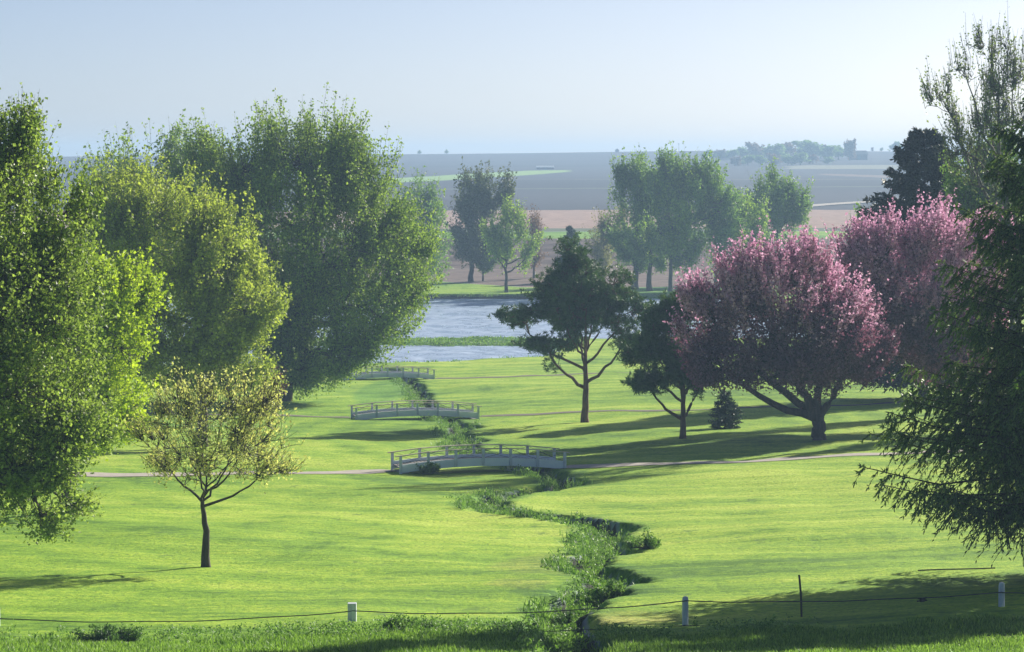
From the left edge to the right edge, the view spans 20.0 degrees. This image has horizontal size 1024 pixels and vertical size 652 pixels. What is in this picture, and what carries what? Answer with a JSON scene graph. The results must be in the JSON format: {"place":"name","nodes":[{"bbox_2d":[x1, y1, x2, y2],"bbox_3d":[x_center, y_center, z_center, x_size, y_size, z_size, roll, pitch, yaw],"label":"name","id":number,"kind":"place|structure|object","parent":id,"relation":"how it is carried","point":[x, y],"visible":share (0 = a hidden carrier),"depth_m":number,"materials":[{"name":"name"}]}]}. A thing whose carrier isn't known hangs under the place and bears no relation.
{"place":"outdoors","nodes":[
{"label":"outdoors","id":0,"kind":"place"},
{"bbox_2d":[76,469,394,476],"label":"path","id":1,"kind":"structure","parent":0,"point":[98,474],"depth_m":169.79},
{"bbox_2d":[146,412,350,417],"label":"path","id":2,"kind":"structure","parent":0,"point":[278,415],"depth_m":238.72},
{"bbox_2d":[163,345,560,363],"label":"pond water","id":3,"kind":"structure","parent":0,"point":[425,353],"depth_m":365.45,"materials":[{"name":"blue liquid"}]},
{"bbox_2d":[157,298,802,338],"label":"pond water","id":4,"kind":"structure","parent":0,"point":[454,318],"depth_m":435.44,"materials":[{"name":"blue liquid"}]},
{"bbox_2d":[0,151,1020,238],"bbox_3d":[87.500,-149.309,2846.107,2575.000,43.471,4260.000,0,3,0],"label":"hills","id":5,"kind":"structure","parent":0,"point":[571,188],"depth_m":1543.83,"materials":[{"name":"soil"}]},
{"bbox_2d":[536,166,553,169],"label":"shed","id":6,"kind":"structure","parent":5,"relation":"on","point":[544,167],"depth_m":1943.58,"materials":[{"name":"metal"}]},
{"bbox_2d":[700,150,716,158],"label":"ridge tree","id":7,"kind":"object","parent":5,"relation":"on","point":[712,154],"visible":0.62,"depth_m":2250.87,"materials":[{"name":"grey plant"}]},
{"bbox_2d":[714,149,726,158],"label":"ridge tree","id":8,"kind":"object","parent":5,"relation":"on","point":[721,153],"visible":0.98,"depth_m":2262.01,"materials":[{"name":"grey plant"}]},
{"bbox_2d":[723,149,739,158],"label":"ridge tree","id":9,"kind":"object","parent":5,"relation":"on","point":[731,153],"visible":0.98,"depth_m":2264.64,"materials":[{"name":"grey plant"}]},
{"bbox_2d":[730,156,741,165],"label":"ridge tree","id":10,"kind":"object","parent":5,"relation":"on","point":[735,161],"visible":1,"depth_m":2013.31,"materials":[{"name":"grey plant"}]},
{"bbox_2d":[737,146,749,156],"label":"ridge tree","id":11,"kind":"object","parent":5,"relation":"on","point":[743,151],"visible":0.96,"depth_m":2277.28,"materials":[{"name":"green plant"}]},
{"bbox_2d":[741,155,756,164],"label":"ridge tree","id":12,"kind":"object","parent":5,"relation":"on","point":[747,159],"visible":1,"depth_m":2032.17,"materials":[{"name":"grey plant"}]},
{"bbox_2d":[744,142,764,157],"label":"ridge tree","id":13,"kind":"object","parent":5,"relation":"on","point":[754,149],"visible":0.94,"depth_m":2257.86,"materials":[{"name":"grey plant"}]},
{"bbox_2d":[754,155,767,164],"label":"ridge tree","id":14,"kind":"object","parent":5,"relation":"on","point":[760,159],"visible":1,"depth_m":2034.20,"materials":[{"name":"green plant"}]},
{"bbox_2d":[765,153,782,165],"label":"ridge tree","id":15,"kind":"object","parent":5,"relation":"on","point":[771,158],"visible":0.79,"depth_m":1994.54,"materials":[{"name":"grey plant"}]},
{"bbox_2d":[762,143,789,157],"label":"ridge tree","id":16,"kind":"object","parent":5,"relation":"on","point":[778,149],"visible":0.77,"depth_m":2196.62,"materials":[{"name":"green plant"}]},
{"bbox_2d":[779,142,797,157],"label":"ridge tree","id":17,"kind":"object","parent":5,"relation":"on","point":[789,147],"visible":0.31,"depth_m":2233.74,"materials":[{"name":"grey plant"}]},
{"bbox_2d":[780,155,797,164],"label":"ridge tree","id":18,"kind":"object","parent":5,"relation":"on","point":[787,159],"visible":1,"depth_m":2010.60,"materials":[{"name":"green plant"}]},
{"bbox_2d":[792,152,811,164],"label":"ridge tree","id":19,"kind":"object","parent":5,"relation":"on","point":[801,157],"visible":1,"depth_m":2014.50,"materials":[{"name":"green plant"}]},
{"bbox_2d":[788,140,816,152],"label":"ridge tree","id":20,"kind":"object","parent":5,"relation":"on","point":[797,143],"visible":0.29,"depth_m":2278.87,"materials":[{"name":"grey plant"}]},
{"bbox_2d":[798,141,822,155],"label":"ridge tree","id":21,"kind":"object","parent":5,"relation":"on","point":[809,148],"visible":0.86,"depth_m":2250.20,"materials":[{"name":"green plant"}]},
{"bbox_2d":[807,154,819,163],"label":"ridge tree","id":22,"kind":"object","parent":5,"relation":"on","point":[812,157],"visible":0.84,"depth_m":2058.65,"materials":[{"name":"green plant"}]},
{"bbox_2d":[817,145,837,156],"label":"ridge tree","id":23,"kind":"object","parent":5,"relation":"on","point":[828,151],"visible":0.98,"depth_m":2202.09,"materials":[{"name":"green plant"}]},
{"bbox_2d":[822,157,834,163],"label":"ridge tree","id":24,"kind":"object","parent":5,"relation":"on","point":[829,160],"visible":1,"depth_m":2048.91,"materials":[{"name":"green plant"}]},
{"bbox_2d":[834,145,844,159],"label":"ridge tree","id":25,"kind":"object","parent":5,"relation":"on","point":[840,151],"visible":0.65,"depth_m":2234.59,"materials":[{"name":"green plant"}]},
{"bbox_2d":[843,138,856,159],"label":"ridge tree","id":26,"kind":"object","parent":5,"relation":"on","point":[849,152],"visible":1,"depth_m":2195.21,"materials":[{"name":"plant"}]},
{"bbox_2d":[850,151,867,159],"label":"barn","id":27,"kind":"structure","parent":5,"relation":"on","point":[861,155],"depth_m":2222.17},
{"bbox_2d":[887,141,900,150],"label":"ridge tree","id":28,"kind":"object","parent":5,"relation":"on","point":[896,143],"visible":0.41,"depth_m":2493.33,"materials":[{"name":"green plant"}]},
{"bbox_2d":[0,238,1023,651],"bbox_3d":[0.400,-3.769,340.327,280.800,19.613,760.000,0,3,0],"label":"ground","id":29,"kind":"structure","parent":0,"point":[762,536],"depth_m":134.21,"materials":[{"name":"green plant"}]},
{"bbox_2d":[0,82,129,545],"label":"cottonwood tree","id":30,"kind":"object","parent":29,"relation":"on","point":[42,263],"visible":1,"depth_m":98.84,"materials":[{"name":"green plant"}]},
{"bbox_2d":[6,239,175,514],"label":"yellow maple","id":31,"kind":"object","parent":29,"relation":"on","point":[135,296],"visible":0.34,"depth_m":137.20,"materials":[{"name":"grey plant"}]},
{"bbox_2d":[66,623,143,642],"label":"shrub","id":32,"kind":"object","parent":29,"relation":"on","point":[105,633],"visible":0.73,"depth_m":80.52,"materials":[{"name":"green plant"}]},
{"bbox_2d":[67,108,202,339],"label":"leafy tree","id":33,"kind":"object","parent":29,"relation":"on","point":[175,135],"visible":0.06,"depth_m":328.78,"materials":[{"name":"green plant"}]},
{"bbox_2d":[61,144,295,445],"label":"olive maple","id":34,"kind":"object","parent":29,"relation":"on","point":[218,262],"visible":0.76,"depth_m":193.16,"materials":[{"name":"green plant"}]},
{"bbox_2d":[112,350,310,566],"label":"young tree","id":35,"kind":"object","parent":29,"relation":"on","point":[252,412],"visible":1,"depth_m":111.77,"materials":[{"name":"green plant"}]},
{"bbox_2d":[254,357,288,415],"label":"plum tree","id":36,"kind":"object","parent":29,"relation":"on","point":[277,380],"visible":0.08,"depth_m":236.79,"materials":[{"name":"green plant"}]},
{"bbox_2d":[159,81,446,401],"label":"silver maple","id":37,"kind":"object","parent":29,"relation":"on","point":[335,176],"visible":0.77,"depth_m":259.15,"materials":[{"name":"green plant"}]},
{"bbox_2d":[344,366,435,384],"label":"footbridge","id":38,"kind":"object","parent":29,"relation":"on","point":[402,374],"visible":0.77,"depth_m":307.52,"materials":[{"name":"grey wood"}]},
{"bbox_2d":[378,611,440,630],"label":"shrub","id":39,"kind":"object","parent":29,"relation":"on","point":[399,619],"visible":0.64,"depth_m":83.75,"materials":[{"name":"green plant"}]},
{"bbox_2d":[349,400,481,420],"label":"footbridge","id":40,"kind":"object","parent":29,"relation":"on","point":[416,410],"visible":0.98,"depth_m":236.02,"materials":[{"name":"grey wood"}]},
{"bbox_2d":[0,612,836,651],"bbox_3d":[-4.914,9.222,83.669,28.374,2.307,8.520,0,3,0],"label":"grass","id":41,"kind":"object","parent":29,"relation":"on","point":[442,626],"visible":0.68,"depth_m":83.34,"materials":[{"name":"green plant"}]},
{"bbox_2d":[384,165,455,285],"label":"leafy tree","id":42,"kind":"object","parent":29,"relation":"on","point":[429,196],"visible":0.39,"depth_m":542.94,"materials":[{"name":"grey plant"}]},
{"bbox_2d":[415,461,440,474],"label":"shrub","id":43,"kind":"object","parent":29,"relation":"on","point":[430,468],"visible":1,"depth_m":173.22,"materials":[{"name":"green plant"}]},
{"bbox_2d":[166,293,717,363],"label":"bank grass","id":44,"kind":"structure","parent":29,"relation":"on","point":[439,342],"depth_m":386.82,"materials":[{"name":"green plant"}]},
{"bbox_2d":[387,444,569,473],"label":"footbridge","id":45,"kind":"object","parent":29,"relation":"on","point":[510,460],"visible":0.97,"depth_m":175.19,"materials":[{"name":"grey wood"}]},
{"bbox_2d":[444,156,516,281],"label":"dark tree","id":46,"kind":"object","parent":29,"relation":"on","point":[472,201],"visible":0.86,"depth_m":561.42,"materials":[{"name":"green plant"}]},
{"bbox_2d":[475,223,499,280],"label":"tree","id":47,"kind":"object","parent":29,"relation":"on","point":[486,266],"visible":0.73,"depth_m":564.58,"materials":[{"name":"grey plant"}]},
{"bbox_2d":[376,365,637,651],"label":"creek weeds","id":48,"kind":"object","parent":29,"relation":"on","point":[576,613],"visible":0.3,"depth_m":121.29,"materials":[{"name":"green plant"}]},
{"bbox_2d":[0,612,1023,651],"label":"tall grass","id":49,"kind":"structure","parent":29,"relation":"on","point":[820,639],"depth_m":77.75,"materials":[{"name":"green plant"}]},
{"bbox_2d":[0,575,1023,631],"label":"wire fence","id":50,"kind":"object","parent":29,"relation":"on","point":[352,611],"visible":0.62,"depth_m":88.74,"materials":[{"name":"grey metal"}]},
{"bbox_2d":[478,191,547,292],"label":"light green tree","id":51,"kind":"object","parent":29,"relation":"on","point":[500,250],"visible":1,"depth_m":520.34,"materials":[{"name":"green plant"}]},
{"bbox_2d":[513,203,548,277],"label":"budding tree","id":52,"kind":"object","parent":29,"relation":"on","point":[535,221],"visible":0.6,"depth_m":573.19,"materials":[{"name":"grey plant"}]},
{"bbox_2d":[541,471,558,482],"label":"shrub","id":53,"kind":"object","parent":29,"relation":"on","point":[546,473],"visible":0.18,"depth_m":172.36,"materials":[{"name":"green plant"}]},
{"bbox_2d":[550,608,574,629],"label":"shrub","id":54,"kind":"object","parent":29,"relation":"on","point":[568,618],"visible":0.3,"depth_m":93.99,"materials":[{"name":"green plant"}]},
{"bbox_2d":[487,231,649,422],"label":"pine tree","id":55,"kind":"object","parent":29,"relation":"on","point":[571,301],"visible":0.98,"depth_m":225.56,"materials":[{"name":"green plant"}]},
{"bbox_2d":[554,225,582,275],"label":"conifer tree","id":56,"kind":"object","parent":29,"relation":"on","point":[570,231],"visible":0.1,"depth_m":559.34,"materials":[{"name":"green plant"}]},
{"bbox_2d":[583,578,625,610],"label":"shrub","id":57,"kind":"object","parent":29,"relation":"on","point":[601,595],"visible":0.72,"depth_m":103.15,"materials":[{"name":"green plant"}]},
{"bbox_2d":[580,197,629,276],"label":"budding tree","id":58,"kind":"object","parent":29,"relation":"on","point":[602,251],"visible":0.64,"depth_m":545.93,"materials":[{"name":"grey plant"}]},
{"bbox_2d":[603,145,662,288],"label":"ash tree","id":59,"kind":"object","parent":29,"relation":"on","point":[626,179],"visible":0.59,"depth_m":532.54,"materials":[{"name":"green plant"}]},
{"bbox_2d":[626,527,661,549],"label":"shrub","id":60,"kind":"object","parent":29,"relation":"on","point":[649,541],"visible":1,"depth_m":122.64,"materials":[{"name":"green plant"}]},
{"bbox_2d":[614,289,720,438],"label":"pine tree","id":61,"kind":"object","parent":29,"relation":"on","point":[649,345],"visible":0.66,"depth_m":199.32,"materials":[{"name":"green plant"}]},
{"bbox_2d":[635,163,711,291],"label":"round tree","id":62,"kind":"object","parent":29,"relation":"on","point":[679,243],"visible":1,"depth_m":523.15,"materials":[{"name":"green plant"}]},
{"bbox_2d":[616,141,750,290],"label":"leafy tree","id":63,"kind":"object","parent":29,"relation":"on","point":[710,196],"visible":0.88,"depth_m":525.31,"materials":[{"name":"green plant"}]},
{"bbox_2d":[707,389,746,428],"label":"spruce","id":64,"kind":"object","parent":29,"relation":"on","point":[724,420],"visible":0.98,"depth_m":210.16,"materials":[{"name":"green plant"}]},
{"bbox_2d":[701,184,771,285],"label":"yellow green tree","id":65,"kind":"object","parent":29,"relation":"on","point":[747,208],"visible":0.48,"depth_m":529.02,"materials":[{"name":"grey plant"}]},
{"bbox_2d":[741,157,814,282],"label":"leafy tree","id":66,"kind":"object","parent":29,"relation":"on","point":[789,205],"visible":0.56,"depth_m":557.32,"materials":[{"name":"green plant"}]},
{"bbox_2d":[662,215,904,440],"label":"crabapple tree","id":67,"kind":"object","parent":29,"relation":"on","point":[819,356],"visible":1,"depth_m":192.12,"materials":[{"name":"pink plant"}]},
{"bbox_2d":[849,199,862,227],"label":"sapling","id":68,"kind":"object","parent":29,"relation":"on","point":[857,208],"visible":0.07,"depth_m":330.48,"materials":[{"name":"green plant"}]},
{"bbox_2d":[815,187,1019,422],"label":"crabapple tree","id":69,"kind":"object","parent":29,"relation":"on","point":[919,247],"visible":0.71,"depth_m":203.57,"materials":[{"name":"pink plant"}]},
{"bbox_2d":[830,126,1020,400],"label":"spruce tree","id":70,"kind":"object","parent":29,"relation":"on","point":[908,184],"visible":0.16,"depth_m":243.19,"materials":[{"name":"green plant"}]},
{"bbox_2d":[852,89,1023,567],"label":"spruce tree","id":71,"kind":"object","parent":29,"relation":"on","point":[1001,451],"visible":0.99,"depth_m":98.97,"materials":[{"name":"green plant"}]},
{"bbox_2d":[916,0,1023,423],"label":"poplar tree","id":72,"kind":"object","parent":29,"relation":"on","point":[990,86],"visible":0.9,"depth_m":199.21,"materials":[{"name":"green plant"}]},
{"bbox_2d":[938,116,1023,400],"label":"leafy tree","id":73,"kind":"object","parent":29,"relation":"on","point":[966,199],"visible":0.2,"depth_m":223.73,"materials":[{"name":"green plant"}]},
{"bbox_2d":[1010,368,1023,393],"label":"leafy tree","id":74,"kind":"object","parent":29,"relation":"on","point":[1020,375],"visible":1,"depth_m":89.92,"materials":[{"name":"green plant"}]},
{"bbox_2d":[0,0,1023,156],"label":"sky","id":75,"kind":"structure","parent":0,"point":[456,76],"materials":[{"name":"blue"}]},
{"bbox_2d":[435,372,628,378],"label":"path","id":76,"kind":"structure","parent":0,"point":[523,375],"depth_m":309.00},
{"bbox_2d":[479,400,979,416],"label":"path","id":77,"kind":"structure","parent":0,"point":[661,410],"depth_m":238.72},
{"bbox_2d":[566,450,962,467],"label":"path","id":78,"kind":"structure","parent":0,"point":[666,463],"depth_m":176.73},
{"bbox_2d":[808,199,904,206],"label":"road","id":79,"kind":"structure","parent":0,"point":[839,203],"depth_m":1077.43,"materials":[{"name":"grey asphalt"}]},
{"bbox_2d":[917,597,927,601],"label":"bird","id":80,"kind":"object","parent":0,"point":[924,599],"visible":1,"depth_m":85.08},
{"bbox_2d":[918,567,994,570],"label":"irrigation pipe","id":81,"kind":"object","parent":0,"point":[956,569],"visible":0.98,"depth_m":105.74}
]}

